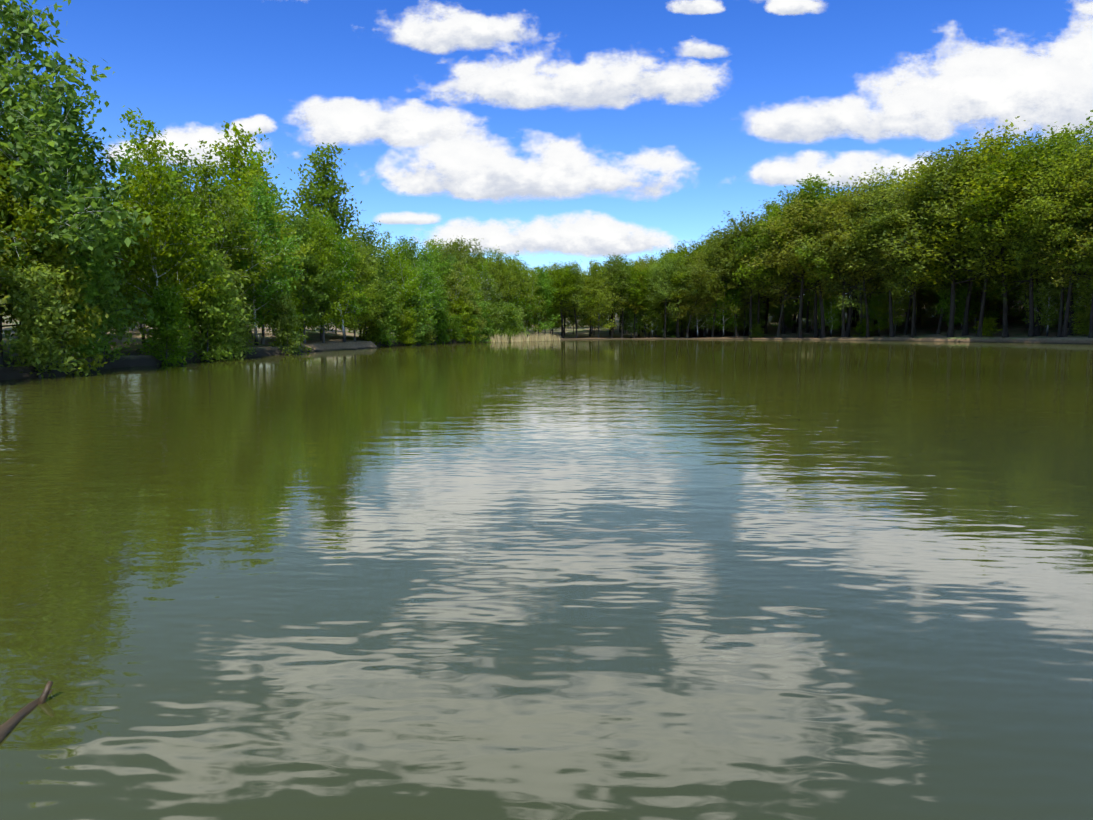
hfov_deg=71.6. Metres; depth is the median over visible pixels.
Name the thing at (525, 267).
birch
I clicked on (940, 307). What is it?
understorey
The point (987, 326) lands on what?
shrub
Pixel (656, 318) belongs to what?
birch
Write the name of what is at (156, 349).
shrub
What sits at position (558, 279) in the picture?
tree
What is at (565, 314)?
oak
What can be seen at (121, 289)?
tree
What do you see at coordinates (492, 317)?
shrub
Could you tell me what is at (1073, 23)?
cloud
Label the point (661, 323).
understorey
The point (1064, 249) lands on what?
oak
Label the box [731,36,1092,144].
cloud
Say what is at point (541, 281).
tree
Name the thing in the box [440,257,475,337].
tree
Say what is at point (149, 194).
tree
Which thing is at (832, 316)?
tree
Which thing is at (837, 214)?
tree
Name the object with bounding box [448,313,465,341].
shrub
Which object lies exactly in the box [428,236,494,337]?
tree
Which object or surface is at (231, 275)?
shrub
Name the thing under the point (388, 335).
shrub
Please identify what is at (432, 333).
shrub
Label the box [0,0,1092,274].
sky
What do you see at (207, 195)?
beech
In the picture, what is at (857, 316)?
oak
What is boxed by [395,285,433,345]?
shrub
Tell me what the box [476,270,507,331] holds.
tree
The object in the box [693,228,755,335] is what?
oak
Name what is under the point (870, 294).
oak
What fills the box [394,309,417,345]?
shrub
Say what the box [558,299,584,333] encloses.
birch
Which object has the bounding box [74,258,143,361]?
shrub
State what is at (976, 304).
tree
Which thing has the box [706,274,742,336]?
tree
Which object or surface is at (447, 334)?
shrub
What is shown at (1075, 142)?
tree
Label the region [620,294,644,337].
birch
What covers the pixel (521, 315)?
shrub
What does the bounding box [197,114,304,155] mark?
cloud
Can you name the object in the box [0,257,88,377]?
shrub
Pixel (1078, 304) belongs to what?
understorey
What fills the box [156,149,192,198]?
birch
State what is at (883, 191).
tree
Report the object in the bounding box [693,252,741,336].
oak
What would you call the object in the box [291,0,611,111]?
cloud
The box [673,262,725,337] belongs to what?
tree
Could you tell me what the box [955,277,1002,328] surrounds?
understorey
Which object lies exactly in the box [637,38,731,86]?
cloud
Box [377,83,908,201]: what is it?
cloud
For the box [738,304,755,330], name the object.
understorey
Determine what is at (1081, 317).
shrub
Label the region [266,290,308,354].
shrub
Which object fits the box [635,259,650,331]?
oak
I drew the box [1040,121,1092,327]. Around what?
oak
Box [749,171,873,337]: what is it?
tree
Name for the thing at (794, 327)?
oak
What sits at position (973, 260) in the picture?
tree
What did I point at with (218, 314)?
shrub
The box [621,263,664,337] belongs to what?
oak
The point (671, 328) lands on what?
shrub
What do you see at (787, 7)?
cloud
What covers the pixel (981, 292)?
oak
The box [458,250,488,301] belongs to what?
birch
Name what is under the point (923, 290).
oak
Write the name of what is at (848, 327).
oak
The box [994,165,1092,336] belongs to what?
tree
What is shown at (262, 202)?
birch
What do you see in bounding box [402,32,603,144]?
cloud
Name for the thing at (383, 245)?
beech
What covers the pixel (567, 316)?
oak
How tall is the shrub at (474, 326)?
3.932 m
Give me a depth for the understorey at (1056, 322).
101.18 m
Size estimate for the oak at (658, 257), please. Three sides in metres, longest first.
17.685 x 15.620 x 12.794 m
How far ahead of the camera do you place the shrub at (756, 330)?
129.40 m
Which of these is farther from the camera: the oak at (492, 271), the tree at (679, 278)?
the tree at (679, 278)
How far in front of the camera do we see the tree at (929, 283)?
105.38 m
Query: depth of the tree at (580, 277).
127.44 m
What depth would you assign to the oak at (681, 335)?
141.02 m
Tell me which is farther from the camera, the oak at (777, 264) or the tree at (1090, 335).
the oak at (777, 264)
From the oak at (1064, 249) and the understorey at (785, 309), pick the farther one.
the understorey at (785, 309)
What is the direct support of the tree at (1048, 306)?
on the terrain ground
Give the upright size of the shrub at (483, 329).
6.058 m
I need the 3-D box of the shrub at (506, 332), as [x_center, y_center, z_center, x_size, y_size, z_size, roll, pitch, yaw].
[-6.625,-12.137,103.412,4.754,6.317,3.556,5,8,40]
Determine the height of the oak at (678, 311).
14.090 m
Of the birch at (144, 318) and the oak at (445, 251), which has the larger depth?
the oak at (445, 251)
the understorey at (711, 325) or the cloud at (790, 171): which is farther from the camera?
the cloud at (790, 171)
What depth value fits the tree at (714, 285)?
129.10 m
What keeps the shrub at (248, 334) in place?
on the terrain ground
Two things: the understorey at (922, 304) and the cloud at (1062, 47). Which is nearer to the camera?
the understorey at (922, 304)
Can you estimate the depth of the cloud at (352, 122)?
5324.62 m
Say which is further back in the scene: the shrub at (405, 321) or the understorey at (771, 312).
the understorey at (771, 312)
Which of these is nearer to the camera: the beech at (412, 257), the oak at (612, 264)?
the beech at (412, 257)
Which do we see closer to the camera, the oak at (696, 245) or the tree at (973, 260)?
the tree at (973, 260)
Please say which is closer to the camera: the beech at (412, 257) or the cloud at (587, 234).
the beech at (412, 257)
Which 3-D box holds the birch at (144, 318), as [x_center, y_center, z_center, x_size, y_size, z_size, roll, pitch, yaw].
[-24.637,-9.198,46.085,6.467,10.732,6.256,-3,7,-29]
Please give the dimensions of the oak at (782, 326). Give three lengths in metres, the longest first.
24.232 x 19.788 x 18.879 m
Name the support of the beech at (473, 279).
on the terrain ground
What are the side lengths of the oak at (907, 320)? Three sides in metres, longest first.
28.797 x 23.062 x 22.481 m
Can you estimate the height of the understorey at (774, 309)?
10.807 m
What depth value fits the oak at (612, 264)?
159.37 m
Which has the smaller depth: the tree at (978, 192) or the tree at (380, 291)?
the tree at (380, 291)
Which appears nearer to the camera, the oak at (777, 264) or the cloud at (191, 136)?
the oak at (777, 264)
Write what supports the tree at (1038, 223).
on the terrain ground
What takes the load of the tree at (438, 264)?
on the terrain ground
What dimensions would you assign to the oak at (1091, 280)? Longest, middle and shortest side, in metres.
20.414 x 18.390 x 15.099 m
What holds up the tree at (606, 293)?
on the terrain ground
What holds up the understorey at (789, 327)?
on the terrain ground
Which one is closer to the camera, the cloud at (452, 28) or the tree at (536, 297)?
the tree at (536, 297)
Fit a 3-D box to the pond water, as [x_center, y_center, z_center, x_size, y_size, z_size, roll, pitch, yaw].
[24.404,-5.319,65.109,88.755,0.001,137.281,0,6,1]
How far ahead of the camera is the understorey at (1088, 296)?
90.59 m
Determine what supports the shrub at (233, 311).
on the terrain ground
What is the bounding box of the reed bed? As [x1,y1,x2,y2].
[481,332,560,341]
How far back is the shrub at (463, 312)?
89.90 m
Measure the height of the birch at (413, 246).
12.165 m
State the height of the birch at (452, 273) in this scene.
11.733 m
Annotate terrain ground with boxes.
[0,291,1092,379]
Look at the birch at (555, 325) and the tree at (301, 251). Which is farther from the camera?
the birch at (555, 325)
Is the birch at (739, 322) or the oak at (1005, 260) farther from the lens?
the birch at (739, 322)
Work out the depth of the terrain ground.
97.94 m
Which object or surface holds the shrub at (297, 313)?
on the terrain ground
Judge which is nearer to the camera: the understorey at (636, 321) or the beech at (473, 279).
the beech at (473, 279)
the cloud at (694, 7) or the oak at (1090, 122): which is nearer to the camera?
the oak at (1090, 122)
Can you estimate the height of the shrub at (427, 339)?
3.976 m
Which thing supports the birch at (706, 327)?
on the terrain ground
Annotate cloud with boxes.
[108,97,386,167]
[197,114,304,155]
[283,85,426,176]
[285,59,577,204]
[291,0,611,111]
[353,0,984,64]
[358,43,890,182]
[375,212,439,224]
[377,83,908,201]
[386,188,674,256]
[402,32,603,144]
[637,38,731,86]
[667,0,724,14]
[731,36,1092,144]
[734,124,1091,186]
[747,84,953,143]
[763,0,824,15]
[773,6,1092,143]
[891,0,1092,140]
[1063,0,1092,34]
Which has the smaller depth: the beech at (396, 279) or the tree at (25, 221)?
the tree at (25, 221)
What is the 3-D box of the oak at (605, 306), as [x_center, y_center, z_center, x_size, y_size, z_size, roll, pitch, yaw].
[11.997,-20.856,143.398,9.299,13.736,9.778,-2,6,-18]
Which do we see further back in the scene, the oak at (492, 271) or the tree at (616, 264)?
the tree at (616, 264)
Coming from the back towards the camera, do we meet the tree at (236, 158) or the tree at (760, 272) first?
the tree at (760, 272)
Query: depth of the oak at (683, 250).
142.85 m
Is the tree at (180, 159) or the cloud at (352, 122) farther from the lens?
the cloud at (352, 122)
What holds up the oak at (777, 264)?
on the terrain ground
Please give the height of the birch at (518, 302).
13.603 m
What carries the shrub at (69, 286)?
on the terrain ground
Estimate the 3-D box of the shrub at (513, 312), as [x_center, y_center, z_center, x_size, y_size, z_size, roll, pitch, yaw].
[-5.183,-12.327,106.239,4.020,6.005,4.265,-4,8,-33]
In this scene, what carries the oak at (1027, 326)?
on the terrain ground
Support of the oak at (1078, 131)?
on the terrain ground
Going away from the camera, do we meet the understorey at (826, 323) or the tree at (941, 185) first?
the tree at (941, 185)
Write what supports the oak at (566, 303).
on the terrain ground
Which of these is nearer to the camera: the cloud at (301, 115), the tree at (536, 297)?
the tree at (536, 297)
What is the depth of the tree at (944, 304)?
107.35 m
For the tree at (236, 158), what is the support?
on the terrain ground
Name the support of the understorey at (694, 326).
on the terrain ground
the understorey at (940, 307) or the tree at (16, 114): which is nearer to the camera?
the tree at (16, 114)
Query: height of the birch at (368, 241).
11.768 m
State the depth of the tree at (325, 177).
68.31 m
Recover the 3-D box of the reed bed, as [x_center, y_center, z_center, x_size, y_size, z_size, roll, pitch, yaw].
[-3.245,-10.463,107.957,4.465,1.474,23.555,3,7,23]
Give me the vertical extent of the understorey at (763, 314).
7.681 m
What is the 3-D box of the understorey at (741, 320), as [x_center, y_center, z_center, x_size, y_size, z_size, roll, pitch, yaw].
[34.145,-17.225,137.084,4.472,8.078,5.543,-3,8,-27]
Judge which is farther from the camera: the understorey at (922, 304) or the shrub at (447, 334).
the understorey at (922, 304)
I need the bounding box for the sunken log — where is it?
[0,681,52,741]
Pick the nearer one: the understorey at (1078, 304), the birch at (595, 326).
the understorey at (1078, 304)
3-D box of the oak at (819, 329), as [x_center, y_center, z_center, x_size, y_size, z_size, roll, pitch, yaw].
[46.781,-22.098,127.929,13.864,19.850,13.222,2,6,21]
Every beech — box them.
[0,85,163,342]
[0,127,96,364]
[0,249,19,320]
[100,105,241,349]
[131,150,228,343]
[181,165,236,266]
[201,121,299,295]
[208,182,270,329]
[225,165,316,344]
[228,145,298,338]
[247,205,322,339]
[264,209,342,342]
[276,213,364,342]
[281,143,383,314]
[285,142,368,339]
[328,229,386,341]
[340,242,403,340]
[346,224,389,335]
[375,231,403,328]
[386,247,418,335]
[391,236,435,330]
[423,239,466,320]
[439,250,482,327]
[463,264,489,334]
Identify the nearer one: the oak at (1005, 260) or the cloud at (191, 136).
the oak at (1005, 260)
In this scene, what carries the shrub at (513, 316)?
on the terrain ground
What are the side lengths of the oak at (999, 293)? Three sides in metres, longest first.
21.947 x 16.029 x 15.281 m
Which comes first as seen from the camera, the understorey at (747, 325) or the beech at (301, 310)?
the beech at (301, 310)
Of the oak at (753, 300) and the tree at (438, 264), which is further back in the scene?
the oak at (753, 300)
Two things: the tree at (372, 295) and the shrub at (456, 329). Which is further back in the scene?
the shrub at (456, 329)
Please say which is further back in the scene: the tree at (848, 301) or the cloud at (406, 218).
the cloud at (406, 218)
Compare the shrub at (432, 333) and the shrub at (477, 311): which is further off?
the shrub at (477, 311)
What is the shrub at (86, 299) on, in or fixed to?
on the terrain ground
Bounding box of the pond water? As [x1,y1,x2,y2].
[0,339,1092,819]
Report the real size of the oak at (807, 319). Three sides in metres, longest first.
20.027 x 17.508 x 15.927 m
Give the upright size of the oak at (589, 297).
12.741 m
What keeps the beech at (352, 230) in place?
on the terrain ground
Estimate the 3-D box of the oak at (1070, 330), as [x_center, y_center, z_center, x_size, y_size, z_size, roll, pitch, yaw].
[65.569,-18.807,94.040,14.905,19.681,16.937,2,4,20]
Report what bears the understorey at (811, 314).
on the terrain ground
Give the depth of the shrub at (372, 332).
69.66 m
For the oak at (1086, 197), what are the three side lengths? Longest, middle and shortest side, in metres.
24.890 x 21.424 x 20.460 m
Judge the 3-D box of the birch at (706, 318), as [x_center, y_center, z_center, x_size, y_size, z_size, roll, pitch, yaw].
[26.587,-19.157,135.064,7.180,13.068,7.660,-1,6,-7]
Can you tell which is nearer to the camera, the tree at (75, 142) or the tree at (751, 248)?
the tree at (75, 142)
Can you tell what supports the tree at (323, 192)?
on the terrain ground
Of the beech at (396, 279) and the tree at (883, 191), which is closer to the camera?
the beech at (396, 279)
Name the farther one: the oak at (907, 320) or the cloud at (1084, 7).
the cloud at (1084, 7)
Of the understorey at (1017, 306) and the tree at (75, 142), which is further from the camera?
the understorey at (1017, 306)
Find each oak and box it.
[420,235,481,271]
[425,241,482,330]
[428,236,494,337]
[467,248,504,275]
[476,253,510,302]
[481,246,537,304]
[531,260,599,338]
[546,266,585,318]
[548,266,585,335]
[551,265,582,335]
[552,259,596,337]
[569,267,611,335]
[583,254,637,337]
[593,264,623,335]
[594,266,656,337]
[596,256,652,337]
[602,253,634,323]
[616,262,647,335]
[619,274,659,337]
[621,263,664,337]
[629,254,656,266]
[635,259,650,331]
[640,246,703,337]
[642,249,673,267]
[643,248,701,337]
[645,259,705,337]
[656,238,707,336]
[658,250,697,336]
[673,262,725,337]
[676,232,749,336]
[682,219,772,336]
[687,237,704,258]
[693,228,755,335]
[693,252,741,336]
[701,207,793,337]
[722,255,792,335]
[723,219,798,333]
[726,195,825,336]
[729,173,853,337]
[731,221,790,334]
[739,198,813,333]
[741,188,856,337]
[743,174,851,319]
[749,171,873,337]
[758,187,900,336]
[758,216,814,332]
[760,294,775,330]
[778,276,812,332]
[786,273,834,335]
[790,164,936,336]
[799,175,916,336]
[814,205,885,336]
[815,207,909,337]
[834,232,921,334]
[838,179,916,328]
[838,188,872,329]
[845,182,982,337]
[850,147,942,334]
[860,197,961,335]
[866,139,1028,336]
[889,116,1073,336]
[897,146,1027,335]
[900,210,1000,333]
[902,279,932,325]
[904,182,943,323]
[910,146,1020,326]
[914,128,1050,325]
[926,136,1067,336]
[949,259,1008,322]
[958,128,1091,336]
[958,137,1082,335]
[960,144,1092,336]
[964,161,1092,328]
[991,263,1028,328]
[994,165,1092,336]
[1007,122,1092,324]
[1013,224,1088,335]
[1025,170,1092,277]
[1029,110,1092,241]
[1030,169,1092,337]
[1037,223,1092,292]
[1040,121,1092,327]
[1043,185,1092,272]
[1048,137,1092,248]
[1058,135,1092,274]
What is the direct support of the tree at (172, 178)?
on the terrain ground
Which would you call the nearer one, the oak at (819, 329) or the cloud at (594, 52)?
the oak at (819, 329)
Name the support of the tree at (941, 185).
on the terrain ground
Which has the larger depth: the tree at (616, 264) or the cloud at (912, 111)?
the cloud at (912, 111)
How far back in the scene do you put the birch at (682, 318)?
137.59 m
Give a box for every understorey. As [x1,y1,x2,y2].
[623,310,648,337]
[653,313,670,335]
[683,314,703,335]
[698,307,722,335]
[721,307,748,332]
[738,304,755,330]
[755,298,769,326]
[762,295,778,324]
[769,292,798,327]
[769,296,798,326]
[772,302,798,328]
[798,297,817,330]
[805,278,856,334]
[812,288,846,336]
[853,293,885,319]
[894,283,941,313]
[901,281,939,324]
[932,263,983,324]
[933,284,958,320]
[937,279,978,328]
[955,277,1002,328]
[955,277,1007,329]
[990,282,1023,318]
[1008,274,1033,321]
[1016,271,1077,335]
[1023,283,1066,332]
[1066,285,1086,315]
[1069,272,1092,325]
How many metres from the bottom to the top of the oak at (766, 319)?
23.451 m
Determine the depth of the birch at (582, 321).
144.65 m
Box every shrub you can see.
[0,233,117,364]
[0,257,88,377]
[1,236,109,374]
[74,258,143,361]
[136,282,199,364]
[138,286,191,362]
[170,251,249,361]
[184,249,257,355]
[184,262,249,359]
[233,295,262,356]
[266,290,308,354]
[268,292,311,353]
[356,300,385,346]
[367,283,400,345]
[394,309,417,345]
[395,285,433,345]
[416,311,434,340]
[417,315,436,344]
[428,313,437,343]
[430,294,451,343]
[432,307,454,343]
[446,294,478,342]
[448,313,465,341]
[464,297,493,341]
[464,314,480,342]
[465,300,487,341]
[474,295,499,340]
[480,296,504,337]
[493,299,514,336]
[498,302,524,337]
[500,306,518,339]
[511,305,530,335]
[656,315,684,337]
[749,323,764,337]
[852,317,878,336]
[973,316,1002,336]
[1072,306,1090,334]
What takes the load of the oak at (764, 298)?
on the terrain ground
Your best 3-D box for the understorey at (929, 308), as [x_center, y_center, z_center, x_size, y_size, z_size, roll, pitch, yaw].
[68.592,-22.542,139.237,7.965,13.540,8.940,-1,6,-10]
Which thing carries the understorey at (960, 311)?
on the terrain ground
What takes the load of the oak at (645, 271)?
on the terrain ground
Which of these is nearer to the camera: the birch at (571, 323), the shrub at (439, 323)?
the shrub at (439, 323)
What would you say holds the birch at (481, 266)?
on the terrain ground
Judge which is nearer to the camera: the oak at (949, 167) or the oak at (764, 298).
the oak at (949, 167)
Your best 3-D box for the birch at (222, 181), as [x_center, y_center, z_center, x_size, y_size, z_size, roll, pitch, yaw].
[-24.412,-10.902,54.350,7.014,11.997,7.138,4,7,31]
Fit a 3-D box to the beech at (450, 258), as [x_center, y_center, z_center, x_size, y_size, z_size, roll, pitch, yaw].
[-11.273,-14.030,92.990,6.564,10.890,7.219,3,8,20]
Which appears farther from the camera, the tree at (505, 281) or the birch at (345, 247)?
the tree at (505, 281)
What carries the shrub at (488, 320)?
on the terrain ground
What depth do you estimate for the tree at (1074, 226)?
83.10 m
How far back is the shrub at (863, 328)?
118.90 m
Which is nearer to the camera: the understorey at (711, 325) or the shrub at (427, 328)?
the shrub at (427, 328)
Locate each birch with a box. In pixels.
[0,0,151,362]
[0,61,146,323]
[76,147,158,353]
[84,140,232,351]
[112,151,206,341]
[122,201,176,343]
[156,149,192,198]
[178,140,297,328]
[203,174,253,253]
[225,175,308,345]
[300,209,375,341]
[341,221,401,339]
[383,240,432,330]
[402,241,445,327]
[403,235,451,325]
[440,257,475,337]
[444,254,468,331]
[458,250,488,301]
[469,256,500,302]
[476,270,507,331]
[495,251,530,330]
[515,262,535,331]
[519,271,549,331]
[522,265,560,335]
[535,266,562,333]
[541,262,571,333]
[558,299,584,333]
[572,263,615,334]
[580,297,604,333]
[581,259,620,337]
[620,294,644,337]
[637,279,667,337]
[643,266,670,337]
[648,271,687,334]
[678,277,719,337]
[695,315,718,333]
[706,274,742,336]
[707,282,742,336]
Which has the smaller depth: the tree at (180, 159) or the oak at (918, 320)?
the tree at (180, 159)
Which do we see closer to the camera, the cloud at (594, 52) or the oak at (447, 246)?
the oak at (447, 246)
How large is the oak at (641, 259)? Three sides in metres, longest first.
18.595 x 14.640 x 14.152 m
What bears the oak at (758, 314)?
on the terrain ground
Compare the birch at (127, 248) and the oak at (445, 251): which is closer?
the birch at (127, 248)
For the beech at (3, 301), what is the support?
on the terrain ground
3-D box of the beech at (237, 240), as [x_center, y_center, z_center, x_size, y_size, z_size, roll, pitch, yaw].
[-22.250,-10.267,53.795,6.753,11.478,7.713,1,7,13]
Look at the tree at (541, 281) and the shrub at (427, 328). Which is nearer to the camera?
the shrub at (427, 328)
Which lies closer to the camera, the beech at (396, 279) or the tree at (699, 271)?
the beech at (396, 279)
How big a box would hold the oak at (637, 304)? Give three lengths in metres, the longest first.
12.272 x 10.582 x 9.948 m
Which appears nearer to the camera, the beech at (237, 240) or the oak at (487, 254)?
the beech at (237, 240)
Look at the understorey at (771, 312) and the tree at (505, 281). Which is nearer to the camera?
the tree at (505, 281)
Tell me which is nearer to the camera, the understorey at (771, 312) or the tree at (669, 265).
the tree at (669, 265)
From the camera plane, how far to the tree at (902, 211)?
106.24 m
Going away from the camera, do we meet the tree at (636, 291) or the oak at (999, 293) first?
the oak at (999, 293)
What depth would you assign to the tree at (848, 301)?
114.83 m
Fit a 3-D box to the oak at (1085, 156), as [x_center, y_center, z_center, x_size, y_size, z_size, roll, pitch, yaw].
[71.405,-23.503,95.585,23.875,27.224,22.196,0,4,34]
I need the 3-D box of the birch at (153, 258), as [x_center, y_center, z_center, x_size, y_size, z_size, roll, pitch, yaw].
[-20.981,-8.486,41.052,5.822,10.567,5.674,0,6,-4]
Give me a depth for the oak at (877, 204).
121.22 m
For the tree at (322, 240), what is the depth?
56.70 m
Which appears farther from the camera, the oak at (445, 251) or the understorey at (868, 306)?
the understorey at (868, 306)
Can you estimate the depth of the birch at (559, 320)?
139.17 m
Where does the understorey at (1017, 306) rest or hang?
on the terrain ground
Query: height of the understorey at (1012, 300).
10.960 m
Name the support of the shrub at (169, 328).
on the terrain ground
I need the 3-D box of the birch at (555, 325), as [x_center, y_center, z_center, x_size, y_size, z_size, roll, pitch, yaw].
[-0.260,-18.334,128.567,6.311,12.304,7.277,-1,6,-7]

